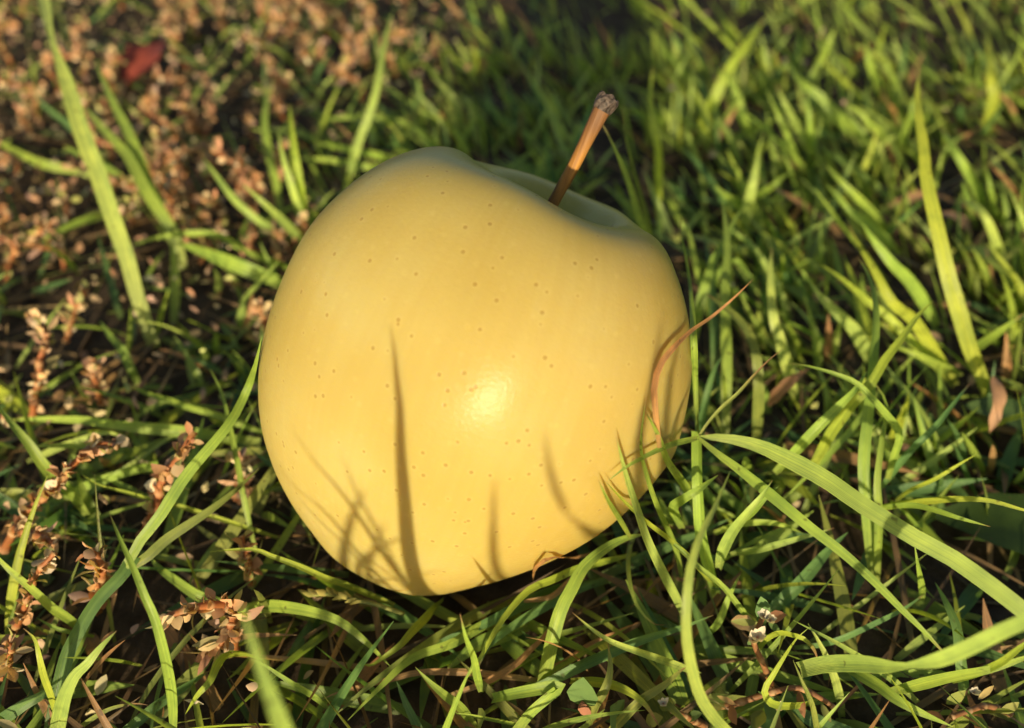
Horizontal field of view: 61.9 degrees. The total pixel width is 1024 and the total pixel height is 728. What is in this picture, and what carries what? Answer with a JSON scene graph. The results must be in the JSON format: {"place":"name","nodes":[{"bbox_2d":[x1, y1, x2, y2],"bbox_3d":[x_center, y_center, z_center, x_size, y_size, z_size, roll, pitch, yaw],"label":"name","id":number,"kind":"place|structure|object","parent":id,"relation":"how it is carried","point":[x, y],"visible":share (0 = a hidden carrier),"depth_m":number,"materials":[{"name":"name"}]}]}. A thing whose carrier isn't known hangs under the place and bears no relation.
{"place":"outdoors","nodes":[
{"label":"outdoors","id":0,"kind":"place"},
{"bbox_2d":[0,0,1023,727],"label":"ground","id":1,"kind":"structure","parent":0,"point":[140,646],"depth_m":0.23,"materials":[{"name":"soil"}]},
{"bbox_2d":[0,222,22,283],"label":"knotweed sprig","id":2,"kind":"object","parent":1,"relation":"on","point":[9,260],"visible":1,"depth_m":0.23,"materials":[{"name":"brown plant"}]},
{"bbox_2d":[0,627,33,681],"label":"knotweed sprig","id":3,"kind":"object","parent":1,"relation":"on","point":[10,643],"visible":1,"depth_m":0.13,"materials":[{"name":"brown plant"}]},
{"bbox_2d":[0,680,53,726],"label":"grass blade","id":4,"kind":"object","parent":1,"relation":"on","point":[14,711],"visible":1,"depth_m":0.13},
{"bbox_2d":[8,548,59,633],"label":"knotweed sprig","id":5,"kind":"object","parent":1,"relation":"on","point":[46,565],"visible":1,"depth_m":0.14,"materials":[{"name":"brown plant"}]},
{"bbox_2d":[0,558,76,627],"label":"grass blade","id":6,"kind":"object","parent":1,"relation":"on","point":[47,603],"visible":1,"depth_m":0.14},
{"bbox_2d":[23,628,55,711],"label":"grass blade","id":7,"kind":"object","parent":1,"relation":"on","point":[45,681],"visible":1,"depth_m":0.13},
{"bbox_2d":[24,309,59,416],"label":"knotweed sprig","id":8,"kind":"object","parent":1,"relation":"on","point":[36,319],"visible":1,"depth_m":0.18,"materials":[{"name":"brown plant"}]},
{"bbox_2d":[0,407,89,515],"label":"grass blade","id":9,"kind":"object","parent":1,"relation":"on","point":[40,460],"visible":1,"depth_m":0.15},
{"bbox_2d":[23,211,67,271],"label":"knotweed sprig","id":10,"kind":"object","parent":1,"relation":"on","point":[36,237],"visible":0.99,"depth_m":0.23,"materials":[{"name":"brown plant"}]},
{"bbox_2d":[0,141,112,186],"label":"grass blade","id":11,"kind":"object","parent":1,"relation":"on","point":[45,164],"visible":0.83,"depth_m":0.27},
{"bbox_2d":[41,43,83,93],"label":"knotweed sprig","id":12,"kind":"object","parent":1,"relation":"on","point":[47,61],"visible":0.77,"depth_m":0.32,"materials":[{"name":"brown plant"}]},
{"bbox_2d":[0,432,128,553],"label":"knotweed sprig","id":13,"kind":"object","parent":1,"relation":"on","point":[40,536],"visible":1,"depth_m":0.15,"materials":[{"name":"brown plant"}]},
{"bbox_2d":[55,279,89,342],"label":"knotweed sprig","id":14,"kind":"object","parent":1,"relation":"on","point":[76,302],"visible":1,"depth_m":0.20,"materials":[{"name":"brown plant"}]},
{"bbox_2d":[21,200,129,250],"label":"grass blade","id":15,"kind":"object","parent":1,"relation":"on","point":[90,218],"visible":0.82,"depth_m":0.24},
{"bbox_2d":[68,538,116,615],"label":"knotweed sprig","id":16,"kind":"object","parent":1,"relation":"on","point":[98,563],"visible":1,"depth_m":0.14,"materials":[{"name":"brown plant"}]},
{"bbox_2d":[80,357,110,405],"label":"knotweed sprig","id":17,"kind":"object","parent":1,"relation":"on","point":[91,365],"visible":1,"depth_m":0.19,"materials":[{"name":"brown plant"}]},
{"bbox_2d":[38,0,159,347],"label":"grass blade","id":18,"kind":"object","parent":1,"relation":"on","point":[92,161],"visible":1,"depth_m":0.20,"materials":[{"name":"plant"}]},
{"bbox_2d":[57,461,157,502],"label":"grass blade","id":19,"kind":"object","parent":1,"relation":"on","point":[122,473],"visible":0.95,"depth_m":0.17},
{"bbox_2d":[100,322,139,384],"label":"grass blade","id":20,"kind":"object","parent":1,"relation":"on","point":[124,355],"visible":1,"depth_m":0.20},
{"bbox_2d":[82,61,187,269],"bbox_3d":[-0.113,-0.059,0.249,0.009,0.032,0.080,-22,45,-24],"label":"grass tuft","id":21,"kind":"object","parent":1,"relation":"on","point":[134,160],"visible":1,"depth_m":0.23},
{"bbox_2d":[4,416,267,457],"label":"grass blade","id":22,"kind":"object","parent":1,"relation":"on","point":[156,429],"visible":0.76,"depth_m":0.17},
{"bbox_2d":[117,43,166,83],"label":"red leaf","id":23,"kind":"object","parent":1,"relation":"on","point":[140,59],"visible":1,"depth_m":0.33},
{"bbox_2d":[109,513,177,727],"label":"grass blade","id":24,"kind":"object","parent":1,"relation":"on","point":[165,659],"visible":1,"depth_m":0.12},
{"bbox_2d":[44,337,261,727],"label":"grass tuft","id":25,"kind":"object","parent":1,"relation":"on","point":[65,682],"visible":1,"depth_m":0.14,"materials":[{"name":"plant"}]},
{"bbox_2d":[136,84,179,150],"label":"knotweed sprig","id":26,"kind":"object","parent":1,"relation":"on","point":[152,98],"visible":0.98,"depth_m":0.29,"materials":[{"name":"brown plant"}]},
{"bbox_2d":[123,671,208,727],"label":"grass blade","id":27,"kind":"object","parent":1,"relation":"on","point":[139,719],"visible":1,"depth_m":0.13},
{"bbox_2d":[154,177,181,220],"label":"knotweed sprig","id":28,"kind":"object","parent":1,"relation":"on","point":[171,206],"visible":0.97,"depth_m":0.24,"materials":[{"name":"brown plant"}]},
{"bbox_2d":[136,421,203,536],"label":"knotweed sprig","id":29,"kind":"object","parent":1,"relation":"on","point":[171,468],"visible":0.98,"depth_m":0.15,"materials":[{"name":"brown plant"}]},
{"bbox_2d":[0,329,341,727],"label":"weed mat","id":30,"kind":"object","parent":1,"relation":"on","point":[100,685],"visible":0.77,"depth_m":0.15,"materials":[{"name":"brown plant"}]},
{"bbox_2d":[80,473,278,538],"bbox_3d":[-0.061,0.027,0.158,0.034,0.014,0.005,0,40,0],"label":"grass blade","id":31,"kind":"object","parent":1,"relation":"on","point":[211,516],"visible":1,"depth_m":0.15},
{"bbox_2d":[166,151,199,213],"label":"knotweed sprig","id":32,"kind":"object","parent":1,"relation":"on","point":[189,190],"visible":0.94,"depth_m":0.26,"materials":[{"name":"brown plant"}]},
{"bbox_2d":[151,559,220,601],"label":"grass blade","id":33,"kind":"object","parent":1,"relation":"on","point":[187,589],"visible":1,"depth_m":0.15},
{"bbox_2d":[168,90,203,136],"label":"knotweed sprig","id":34,"kind":"object","parent":1,"relation":"on","point":[194,121],"visible":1,"depth_m":0.28,"materials":[{"name":"brown plant"}]},
{"bbox_2d":[127,382,262,435],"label":"grass blade","id":35,"kind":"object","parent":1,"relation":"on","point":[204,411],"visible":0.8,"depth_m":0.18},
{"bbox_2d":[132,230,267,264],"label":"grass blade","id":36,"kind":"object","parent":1,"relation":"on","point":[222,237],"visible":1,"depth_m":0.23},
{"bbox_2d":[144,587,263,674],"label":"knotweed sprig","id":37,"kind":"object","parent":1,"relation":"on","point":[227,638],"visible":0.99,"depth_m":0.13,"materials":[{"name":"brown plant"}]},
{"bbox_2d":[197,73,224,143],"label":"knotweed sprig","id":38,"kind":"object","parent":1,"relation":"on","point":[208,103],"visible":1,"depth_m":0.29,"materials":[{"name":"brown plant"}]},
{"bbox_2d":[192,189,237,250],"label":"knotweed sprig","id":39,"kind":"object","parent":1,"relation":"on","point":[216,204],"visible":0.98,"depth_m":0.24,"materials":[{"name":"brown plant"}]},
{"bbox_2d":[185,651,251,713],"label":"grass blade","id":40,"kind":"object","parent":1,"relation":"on","point":[216,667],"visible":0.85,"depth_m":0.13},
{"bbox_2d":[0,0,450,540],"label":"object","id":41,"kind":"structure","parent":1,"relation":"on","point":[119,311],"depth_m":0.29,"materials":[{"name":"plant"}]},
{"bbox_2d":[175,242,281,287],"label":"grass blade","id":42,"kind":"object","parent":1,"relation":"on","point":[242,267],"visible":0.91,"depth_m":0.22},
{"bbox_2d":[210,370,256,553],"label":"grass blade","id":43,"kind":"object","parent":1,"relation":"on","point":[240,479],"visible":0.92,"depth_m":0.16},
{"bbox_2d":[212,447,259,504],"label":"knotweed sprig","id":44,"kind":"object","parent":1,"relation":"on","point":[236,497],"visible":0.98,"depth_m":0.16,"materials":[{"name":"brown plant"}]},
{"bbox_2d":[209,136,265,213],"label":"knotweed sprig","id":45,"kind":"object","parent":1,"relation":"on","point":[256,180],"visible":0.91,"depth_m":0.25,"materials":[{"name":"brown plant"}]},
{"bbox_2d":[222,150,259,214],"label":"knotweed sprig","id":46,"kind":"object","parent":1,"relation":"on","point":[248,199],"visible":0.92,"depth_m":0.25,"materials":[{"name":"brown plant"}]},
{"bbox_2d":[224,530,263,586],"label":"knotweed sprig","id":47,"kind":"object","parent":1,"relation":"on","point":[252,566],"visible":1,"depth_m":0.15,"materials":[{"name":"brown plant"}]},
{"bbox_2d":[0,0,500,439],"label":"weed mat","id":48,"kind":"object","parent":1,"relation":"on","point":[61,394],"visible":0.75,"depth_m":0.29,"materials":[{"name":"brown plant"}]},
{"bbox_2d":[241,605,292,727],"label":"grass blade","id":49,"kind":"object","parent":1,"relation":"on","point":[278,715],"visible":1,"depth_m":0.07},
{"bbox_2d":[203,105,334,269],"bbox_3d":[-0.068,-0.046,0.230,0.037,0.035,0.032,0,40,0],"label":"grass tuft","id":50,"kind":"object","parent":1,"relation":"on","point":[296,190],"visible":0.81,"depth_m":0.23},
{"bbox_2d":[261,76,284,216],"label":"grass blade","id":51,"kind":"object","parent":1,"relation":"on","point":[270,159],"visible":0.93,"depth_m":0.26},
{"bbox_2d":[211,547,394,606],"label":"grass blade","id":52,"kind":"object","parent":1,"relation":"on","point":[332,580],"visible":1,"depth_m":0.14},
{"bbox_2d":[238,600,389,665],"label":"grass blade","id":53,"kind":"object","parent":1,"relation":"on","point":[279,606],"visible":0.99,"depth_m":0.14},
{"bbox_2d":[335,42,366,102],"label":"knotweed sprig","id":54,"kind":"object","parent":1,"relation":"on","point":[346,65],"visible":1,"depth_m":0.31,"materials":[{"name":"brown plant"}]},
{"bbox_2d":[300,586,404,615],"bbox_3d":[-0.027,0.040,0.144,0.018,0.005,0.004,0,40,0],"label":"seed head","id":55,"kind":"object","parent":1,"relation":"on","point":[341,596],"visible":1,"depth_m":0.14},
{"bbox_2d":[299,142,412,170],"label":"grass tuft","id":56,"kind":"object","parent":1,"relation":"on","point":[368,154],"visible":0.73,"depth_m":0.27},
{"bbox_2d":[342,11,392,190],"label":"grass blade","id":57,"kind":"object","parent":1,"relation":"on","point":[362,131],"visible":0.94,"depth_m":0.25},
{"bbox_2d":[365,597,443,666],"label":"grass blade","id":58,"kind":"object","parent":1,"relation":"on","point":[418,624],"visible":1,"depth_m":0.14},
{"bbox_2d":[324,668,537,698],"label":"grass blade","id":59,"kind":"object","parent":1,"relation":"on","point":[452,671],"visible":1,"depth_m":0.14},
{"bbox_2d":[415,667,477,727],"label":"grass blade","id":60,"kind":"object","parent":1,"relation":"on","point":[446,696],"visible":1,"depth_m":0.13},
{"bbox_2d":[258,90,691,595],"bbox_3d":[-0.007,0.000,0.145,0.070,0.081,0.070,-14,42,-16],"label":"apple","id":61,"kind":"object","parent":1,"relation":"on","point":[461,354],"visible":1,"depth_m":0.12,"materials":[{"name":"food"}]},
{"bbox_2d":[338,575,614,719],"bbox_3d":[-0.005,0.045,0.142,0.053,0.009,0.009,-27,47,-29],"label":"grass tuft","id":62,"kind":"object","parent":1,"relation":"on","point":[447,637],"visible":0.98,"depth_m":0.14,"materials":[{"name":"plant"}]},
{"bbox_2d":[0,352,1023,727],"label":"grass","id":63,"kind":"structure","parent":1,"relation":"on","point":[704,642],"depth_m":0.15,"materials":[{"name":"plant"}]},
{"bbox_2d":[0,39,1023,727],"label":"dead thatch","id":64,"kind":"object","parent":1,"relation":"on","point":[468,605],"visible":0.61,"depth_m":0.20,"materials":[{"name":"brown plant"}]},
{"bbox_2d":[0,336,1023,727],"bbox_3d":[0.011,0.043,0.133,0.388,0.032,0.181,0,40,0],"label":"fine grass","id":65,"kind":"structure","parent":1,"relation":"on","point":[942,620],"depth_m":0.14,"materials":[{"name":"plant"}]},
{"bbox_2d":[491,680,565,727],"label":"grass blade","id":66,"kind":"object","parent":1,"relation":"on","point":[550,691],"visible":1,"depth_m":0.13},
{"bbox_2d":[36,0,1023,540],"bbox_3d":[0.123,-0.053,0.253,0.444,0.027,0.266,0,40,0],"label":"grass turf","id":67,"kind":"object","parent":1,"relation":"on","point":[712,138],"depth_m":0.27,"materials":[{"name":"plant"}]},
{"bbox_2d":[989,376,1006,432],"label":"dry leaf","id":68,"kind":"object","parent":67,"relation":"on","point":[999,396],"visible":1,"depth_m":0.17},
{"bbox_2d":[450,621,640,695],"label":"grass tuft","id":69,"kind":"object","parent":1,"relation":"on","point":[512,666],"visible":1,"depth_m":0.14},
{"bbox_2d":[468,552,636,676],"bbox_3d":[0.007,0.039,0.143,0.044,0.013,0.003,-32,50,-32],"label":"grass blade","id":70,"kind":"object","parent":1,"relation":"on","point":[533,587],"visible":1,"depth_m":0.14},
{"bbox_2d":[537,534,640,681],"bbox_3d":[0.012,0.038,0.141,0.004,0.016,0.028,29,48,30],"label":"grass blade","id":71,"kind":"object","parent":1,"relation":"on","point":[570,590],"visible":1,"depth_m":0.14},
{"bbox_2d":[477,677,707,727],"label":"flowering weed","id":72,"kind":"object","parent":1,"relation":"on","point":[581,693],"visible":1,"depth_m":0.13,"materials":[{"name":"green plant"}]},
{"bbox_2d":[569,677,659,726],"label":"grass blade","id":73,"kind":"object","parent":1,"relation":"on","point":[615,686],"visible":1,"depth_m":0.13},
{"bbox_2d":[537,615,712,682],"bbox_3d":[0.017,0.047,0.139,0.032,0.009,0.010,0,40,0],"label":"grass blade","id":74,"kind":"object","parent":1,"relation":"on","point":[577,667],"visible":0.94,"depth_m":0.14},
{"bbox_2d":[603,113,653,235],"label":"grass tuft","id":75,"kind":"object","parent":1,"relation":"on","point":[642,223],"visible":0.8,"depth_m":0.19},
{"bbox_2d":[586,644,685,727],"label":"grass tuft","id":76,"kind":"object","parent":1,"relation":"on","point":[622,719],"visible":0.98,"depth_m":0.13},
{"bbox_2d":[572,612,700,672],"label":"grass blade","id":77,"kind":"object","parent":1,"relation":"on","point":[668,662],"visible":0.91,"depth_m":0.13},
{"bbox_2d":[648,69,662,219],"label":"grass blade","id":78,"kind":"object","parent":1,"relation":"on","point":[658,173],"visible":1,"depth_m":0.23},
{"bbox_2d":[598,400,739,633],"bbox_3d":[0.027,0.025,0.132,0.031,0.052,0.016,-27,47,-29],"label":"grass tuft","id":79,"kind":"object","parent":1,"relation":"on","point":[675,504],"visible":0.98,"depth_m":0.13,"materials":[{"name":"plant"}]},
{"bbox_2d":[651,280,751,447],"bbox_3d":[0.029,-0.003,0.130,0.003,0.014,0.035,22,45,24],"label":"dry grass blade","id":80,"kind":"object","parent":79,"relation":"attached to","point":[662,361],"visible":1,"depth_m":0.12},
{"bbox_2d":[681,472,730,727],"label":"grass blade","id":81,"kind":"object","parent":1,"relation":"on","point":[705,705],"visible":0.98,"depth_m":0.10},
{"bbox_2d":[684,197,762,434],"bbox_3d":[0.050,-0.013,0.192,0.020,0.030,0.062,3,40,4],"label":"grass tuft","id":82,"kind":"object","parent":1,"relation":"on","point":[708,281],"visible":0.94,"depth_m":0.20,"materials":[{"name":"plant"}]},
{"bbox_2d":[673,543,781,659],"bbox_3d":[0.032,0.038,0.139,0.029,0.023,0.003,18,43,20],"label":"grass blade","id":83,"kind":"object","parent":1,"relation":"on","point":[726,590],"visible":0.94,"depth_m":0.14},
{"bbox_2d":[694,20,763,133],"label":"grass blade","id":84,"kind":"object","parent":1,"relation":"on","point":[715,96],"visible":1,"depth_m":0.29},
{"bbox_2d":[443,0,1023,67],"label":"grass turf","id":85,"kind":"object","parent":1,"relation":"on","point":[865,10],"depth_m":0.38,"materials":[{"name":"plant"}]},
{"bbox_2d":[707,294,764,439],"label":"grass blade","id":86,"kind":"object","parent":1,"relation":"on","point":[758,400],"visible":0.9,"depth_m":0.17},
{"bbox_2d":[682,135,794,236],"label":"grass tuft","id":87,"kind":"object","parent":1,"relation":"on","point":[751,195],"visible":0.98,"depth_m":0.24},
{"bbox_2d":[715,480,778,569],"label":"grass tuft","id":88,"kind":"object","parent":1,"relation":"on","point":[751,510],"visible":1,"depth_m":0.14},
{"bbox_2d":[731,597,785,688],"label":"flowering weed","id":89,"kind":"object","parent":1,"relation":"on","point":[763,613],"visible":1,"depth_m":0.13,"materials":[{"name":"green plant"}]},
{"bbox_2d":[712,519,832,555],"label":"grass tuft","id":90,"kind":"object","parent":1,"relation":"on","point":[764,547],"visible":1,"depth_m":0.15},
{"bbox_2d":[711,685,835,727],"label":"flowering weed","id":91,"kind":"object","parent":1,"relation":"on","point":[758,718],"visible":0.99,"depth_m":0.13,"materials":[{"name":"brown plant"}]},
{"bbox_2d":[767,250,798,399],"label":"grass blade","id":92,"kind":"object","parent":1,"relation":"on","point":[785,359],"visible":1,"depth_m":0.18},
{"bbox_2d":[761,629,817,709],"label":"grass blade","id":93,"kind":"object","parent":1,"relation":"on","point":[770,702],"visible":1,"depth_m":0.13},
{"bbox_2d":[756,532,847,623],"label":"grass blade","id":94,"kind":"object","parent":1,"relation":"on","point":[788,595],"visible":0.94,"depth_m":0.15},
{"bbox_2d":[721,61,902,256],"bbox_3d":[0.096,-0.064,0.258,0.055,0.029,0.090,0,40,0],"label":"grass tuft","id":95,"kind":"object","parent":1,"relation":"on","point":[874,222],"visible":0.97,"depth_m":0.26,"materials":[{"name":"plant"}]},
{"bbox_2d":[608,216,1023,649],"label":"grass tuft","id":96,"kind":"object","parent":1,"relation":"on","point":[909,534],"visible":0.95,"depth_m":0.13,"materials":[{"name":"plant"}]},
{"bbox_2d":[642,0,1021,507],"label":"weed mat","id":97,"kind":"object","parent":1,"relation":"on","point":[903,447],"visible":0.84,"depth_m":0.29,"materials":[{"name":"green plant"}]},
{"bbox_2d":[808,279,878,363],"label":"grass blade","id":98,"kind":"object","parent":1,"relation":"on","point":[859,338],"visible":0.78,"depth_m":0.19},
{"bbox_2d":[790,363,903,479],"bbox_3d":[0.059,0.011,0.152,0.023,0.026,0.008,0,40,0],"label":"grass blade","id":99,"kind":"object","parent":1,"relation":"on","point":[886,415],"visible":1,"depth_m":0.15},
{"bbox_2d":[772,258,932,580],"bbox_3d":[0.067,0.009,0.161,0.023,0.039,0.042,20,44,23],"label":"grass tuft","id":100,"kind":"object","parent":1,"relation":"on","point":[837,415],"visible":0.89,"depth_m":0.15,"materials":[{"name":"plant"}]},
{"bbox_2d":[794,595,922,649],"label":"grass blade","id":101,"kind":"object","parent":1,"relation":"on","point":[855,632],"visible":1,"depth_m":0.14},
{"bbox_2d":[811,27,914,152],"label":"grass tuft","id":102,"kind":"object","parent":1,"relation":"on","point":[872,126],"visible":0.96,"depth_m":0.30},
{"bbox_2d":[822,223,962,387],"bbox_3d":[0.089,-0.014,0.194,0.036,0.033,0.033,0,40,0],"label":"grass tuft","id":103,"kind":"object","parent":1,"relation":"on","point":[930,352],"visible":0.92,"depth_m":0.19,"materials":[{"name":"plant"}]},
{"bbox_2d":[847,672,952,726],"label":"grass blade","id":104,"kind":"object","parent":1,"relation":"on","point":[886,691],"visible":0.84,"depth_m":0.13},
{"bbox_2d":[796,614,1023,677],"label":"grass blade","id":105,"kind":"object","parent":1,"relation":"on","point":[976,643],"visible":1,"depth_m":0.11,"materials":[{"name":"plant"}]},
{"bbox_2d":[872,381,971,497],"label":"grass blade","id":106,"kind":"object","parent":1,"relation":"on","point":[914,446],"visible":1,"depth_m":0.15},
{"bbox_2d":[914,64,989,397],"bbox_3d":[0.094,-0.028,0.192,0.016,0.058,0.055,-10,41,-12],"label":"grass blade","id":107,"kind":"object","parent":1,"relation":"on","point":[955,300],"visible":1,"depth_m":0.18,"materials":[{"name":"plant"}]},
{"bbox_2d":[935,582,968,704],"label":"grass blade","id":108,"kind":"object","parent":1,"relation":"on","point":[957,638],"visible":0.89,"depth_m":0.14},
{"bbox_2d":[883,496,1023,526],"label":"grass tuft","id":109,"kind":"object","parent":1,"relation":"on","point":[921,503],"visible":0.88,"depth_m":0.14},
{"bbox_2d":[891,642,1023,694],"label":"grass tuft","id":110,"kind":"object","parent":1,"relation":"on","point":[1007,660],"visible":1,"depth_m":0.12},
{"bbox_2d":[927,686,1018,727],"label":"flowering weed","id":111,"kind":"object","parent":1,"relation":"on","point":[958,696],"visible":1,"depth_m":0.13,"materials":[{"name":"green plant"}]},
{"bbox_2d":[935,493,1023,554],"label":"broad leaf","id":112,"kind":"object","parent":1,"relation":"on","point":[1005,529],"visible":0.84,"depth_m":0.16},
{"bbox_2d":[941,45,1023,352],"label":"grass tuft","id":113,"kind":"object","parent":1,"relation":"on","point":[982,207],"visible":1,"depth_m":0.24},
{"bbox_2d":[964,395,1023,432],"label":"broad leaf","id":114,"kind":"object","parent":1,"relation":"on","point":[1010,408],"visible":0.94,"depth_m":0.18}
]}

